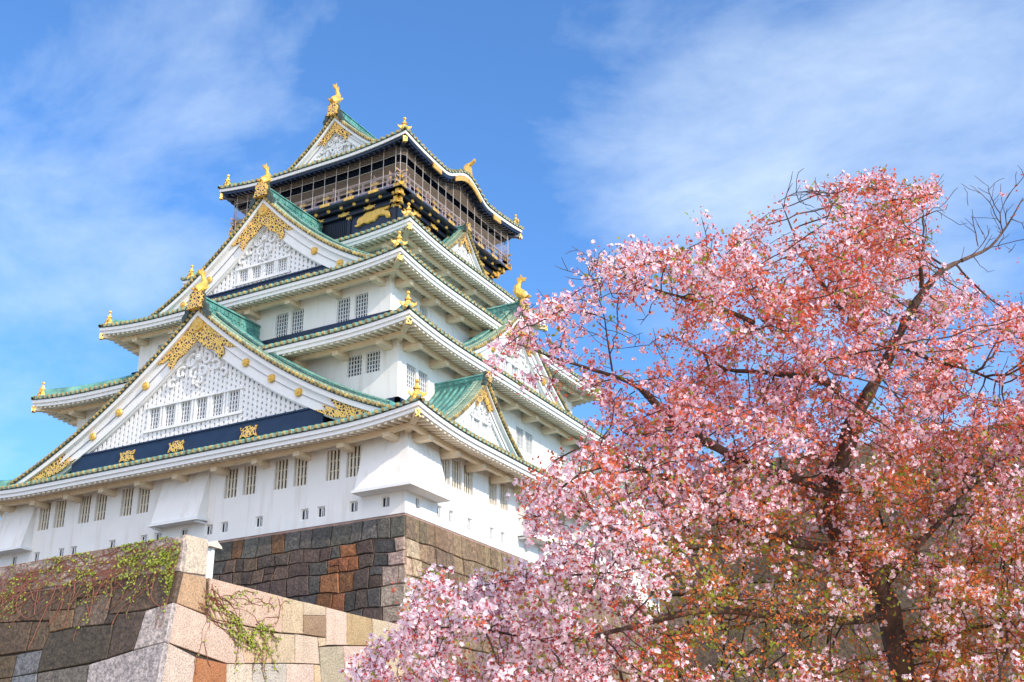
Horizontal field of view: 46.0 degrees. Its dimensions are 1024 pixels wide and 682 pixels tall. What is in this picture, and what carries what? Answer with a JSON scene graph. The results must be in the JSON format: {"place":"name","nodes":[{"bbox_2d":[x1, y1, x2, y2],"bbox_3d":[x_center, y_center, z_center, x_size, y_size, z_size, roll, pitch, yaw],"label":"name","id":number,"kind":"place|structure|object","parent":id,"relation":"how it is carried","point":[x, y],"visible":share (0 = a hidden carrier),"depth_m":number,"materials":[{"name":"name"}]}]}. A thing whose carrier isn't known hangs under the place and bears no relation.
{"place":"outdoors","nodes":[
{"label":"outdoors","id":0,"kind":"place"},
{"bbox_2d":[205,541,221,578],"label":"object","id":1,"kind":"structure","parent":0,"point":[213,546],"depth_m":54.47,"materials":[{"name":"beige"}]},
{"bbox_2d":[0,83,660,611],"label":"castle tower","id":2,"kind":"structure","parent":0,"point":[304,349],"depth_m":72.65,"materials":[{"name":"white paint"}]},
{"bbox_2d":[40,503,50,529],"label":"window","id":3,"kind":"structure","parent":2,"relation":"in","point":[44,524],"depth_m":74.31,"materials":[{"name":"white wood"}]},
{"bbox_2d":[55,500,66,527],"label":"window","id":4,"kind":"structure","parent":2,"relation":"in","point":[61,510],"depth_m":73.77,"materials":[{"name":"white"}]},
{"bbox_2d":[80,496,91,523],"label":"window","id":5,"kind":"structure","parent":2,"relation":"in","point":[86,503],"depth_m":72.84,"materials":[{"name":"white"}]},
{"bbox_2d":[96,494,106,520],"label":"window","id":6,"kind":"structure","parent":2,"relation":"in","point":[102,501],"depth_m":72.24,"materials":[{"name":"white wood"}]},
{"bbox_2d":[122,488,133,515],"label":"window","id":7,"kind":"structure","parent":2,"relation":"in","point":[128,495],"depth_m":71.33,"materials":[{"name":"white"}]},
{"bbox_2d":[139,488,149,512],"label":"window","id":8,"kind":"structure","parent":2,"relation":"in","point":[145,494],"depth_m":70.70,"materials":[{"name":"white"}]},
{"bbox_2d":[226,468,238,497],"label":"window","id":9,"kind":"structure","parent":2,"relation":"in","point":[232,481],"depth_m":67.81,"materials":[{"name":"white wood"}]},
{"bbox_2d":[244,465,256,494],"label":"window","id":10,"kind":"structure","parent":2,"relation":"in","point":[251,472],"depth_m":67.24,"materials":[{"name":"white"}]},
{"bbox_2d":[276,314,287,337],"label":"window","id":11,"kind":"structure","parent":2,"relation":"in","point":[282,321],"depth_m":76.88,"materials":[{"name":"white wood"}]},
{"bbox_2d":[276,459,288,489],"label":"window","id":12,"kind":"structure","parent":2,"relation":"in","point":[282,468],"depth_m":66.27,"materials":[{"name":"white"}]},
{"bbox_2d":[291,310,303,333],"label":"window","id":13,"kind":"structure","parent":2,"relation":"in","point":[297,320],"depth_m":76.34,"materials":[{"name":"white wood"}]},
{"bbox_2d":[295,458,307,485],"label":"window","id":14,"kind":"structure","parent":2,"relation":"in","point":[302,466],"depth_m":65.65,"materials":[{"name":"white wood"}]},
{"bbox_2d":[328,450,340,480],"bbox_3d":[-9.488,6.687,64.723,0.930,1.700,0.120,-12,-25,26],"label":"window","id":15,"kind":"structure","parent":2,"relation":"in","point":[334,456],"depth_m":64.72,"materials":[{"name":"white"}]},
{"bbox_2d":[337,298,349,322],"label":"window","id":16,"kind":"structure","parent":2,"relation":"in","point":[343,305],"depth_m":74.77,"materials":[{"name":"white wood"}]},
{"bbox_2d":[348,445,360,476],"bbox_3d":[-8.321,6.433,64.138,0.930,1.700,0.120,-12,-25,26],"label":"window","id":17,"kind":"structure","parent":2,"relation":"in","point":[355,457],"depth_m":64.13,"materials":[{"name":"white wood"}]},
{"bbox_2d":[348,355,361,376],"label":"window","id":18,"kind":"structure","parent":2,"relation":"in","point":[354,367],"depth_m":69.58,"materials":[{"name":"white wood"}]},
{"bbox_2d":[355,293,367,317],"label":"window","id":19,"kind":"structure","parent":2,"relation":"in","point":[362,300],"depth_m":74.17,"materials":[{"name":"white wood"}]},
{"bbox_2d":[366,351,379,372],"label":"window","id":20,"kind":"structure","parent":2,"relation":"in","point":[373,359],"depth_m":69.03,"materials":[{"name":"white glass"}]},
{"bbox_2d":[406,365,414,389],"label":"window","id":21,"kind":"structure","parent":2,"relation":"in","point":[410,380],"depth_m":69.08,"materials":[{"name":"white glass"}]},
{"bbox_2d":[418,372,426,392],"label":"window","id":22,"kind":"structure","parent":2,"relation":"in","point":[422,377],"depth_m":70.17,"materials":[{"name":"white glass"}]},
{"bbox_2d":[419,307,425,316],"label":"window","id":23,"kind":"structure","parent":2,"relation":"in","point":[423,311],"depth_m":76.45,"materials":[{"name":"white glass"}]},
{"bbox_2d":[441,459,447,483],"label":"window","id":24,"kind":"structure","parent":2,"relation":"in","point":[444,463],"depth_m":65.90,"materials":[{"name":"white"}]},
{"bbox_2d":[452,460,458,488],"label":"window","id":25,"kind":"structure","parent":2,"relation":"in","point":[455,465],"depth_m":66.81,"materials":[{"name":"white wood"}]},
{"bbox_2d":[464,465,470,493],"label":"window","id":26,"kind":"structure","parent":2,"relation":"in","point":[467,476],"depth_m":67.81,"materials":[{"name":"white"}]},
{"bbox_2d":[489,477,494,505],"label":"window","id":27,"kind":"structure","parent":2,"relation":"in","point":[491,486],"depth_m":70.07,"materials":[{"name":"white wood"}]},
{"bbox_2d":[500,483,504,509],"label":"window","id":28,"kind":"structure","parent":2,"relation":"in","point":[502,486],"depth_m":71.17,"materials":[{"name":"white wood"}]},
{"bbox_2d":[516,428,521,448],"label":"window","id":29,"kind":"structure","parent":2,"relation":"in","point":[518,431],"depth_m":79.73,"materials":[{"name":"white glass"}]},
{"bbox_2d":[525,433,530,453],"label":"window","id":30,"kind":"structure","parent":2,"relation":"in","point":[527,437],"depth_m":80.77,"materials":[{"name":"white glass"}]},
{"bbox_2d":[212,513,660,681],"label":"tower stone base","id":31,"kind":"object","parent":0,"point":[357,567],"visible":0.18,"depth_m":62.59,"materials":[{"name":"grey stone"}]},
{"bbox_2d":[0,0,1023,518],"label":"sky","id":32,"kind":"structure","parent":0,"point":[122,122],"materials":[{"name":"blue"}]},
{"bbox_2d":[657,423,1023,681],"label":"stone wall","id":33,"kind":"structure","parent":0,"point":[707,658],"depth_m":35.40,"materials":[{"name":"stone"}]},
{"label":"ground","id":34,"kind":"structure","parent":0,"visible":0},
{"bbox_2d":[0,535,405,681],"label":"granite terrace wall","id":35,"kind":"structure","parent":34,"relation":"on","point":[317,643],"depth_m":46.57,"materials":[{"name":"stone"}]},
{"bbox_2d":[0,536,181,648],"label":"ivy","id":36,"kind":"object","parent":35,"relation":"attached to","point":[162,558],"visible":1,"depth_m":47.03,"materials":[{"name":"green plant"}]},
{"bbox_2d":[194,584,291,681],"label":"ivy","id":37,"kind":"object","parent":35,"relation":"attached to","point":[253,645],"visible":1,"depth_m":47.58,"materials":[{"name":"green plant"}]},
{"bbox_2d":[338,164,1023,681],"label":"cherry tree","id":38,"kind":"object","parent":34,"relation":"on","point":[856,548],"visible":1,"depth_m":9.37,"materials":[{"name":"pink plant"}]}
]}

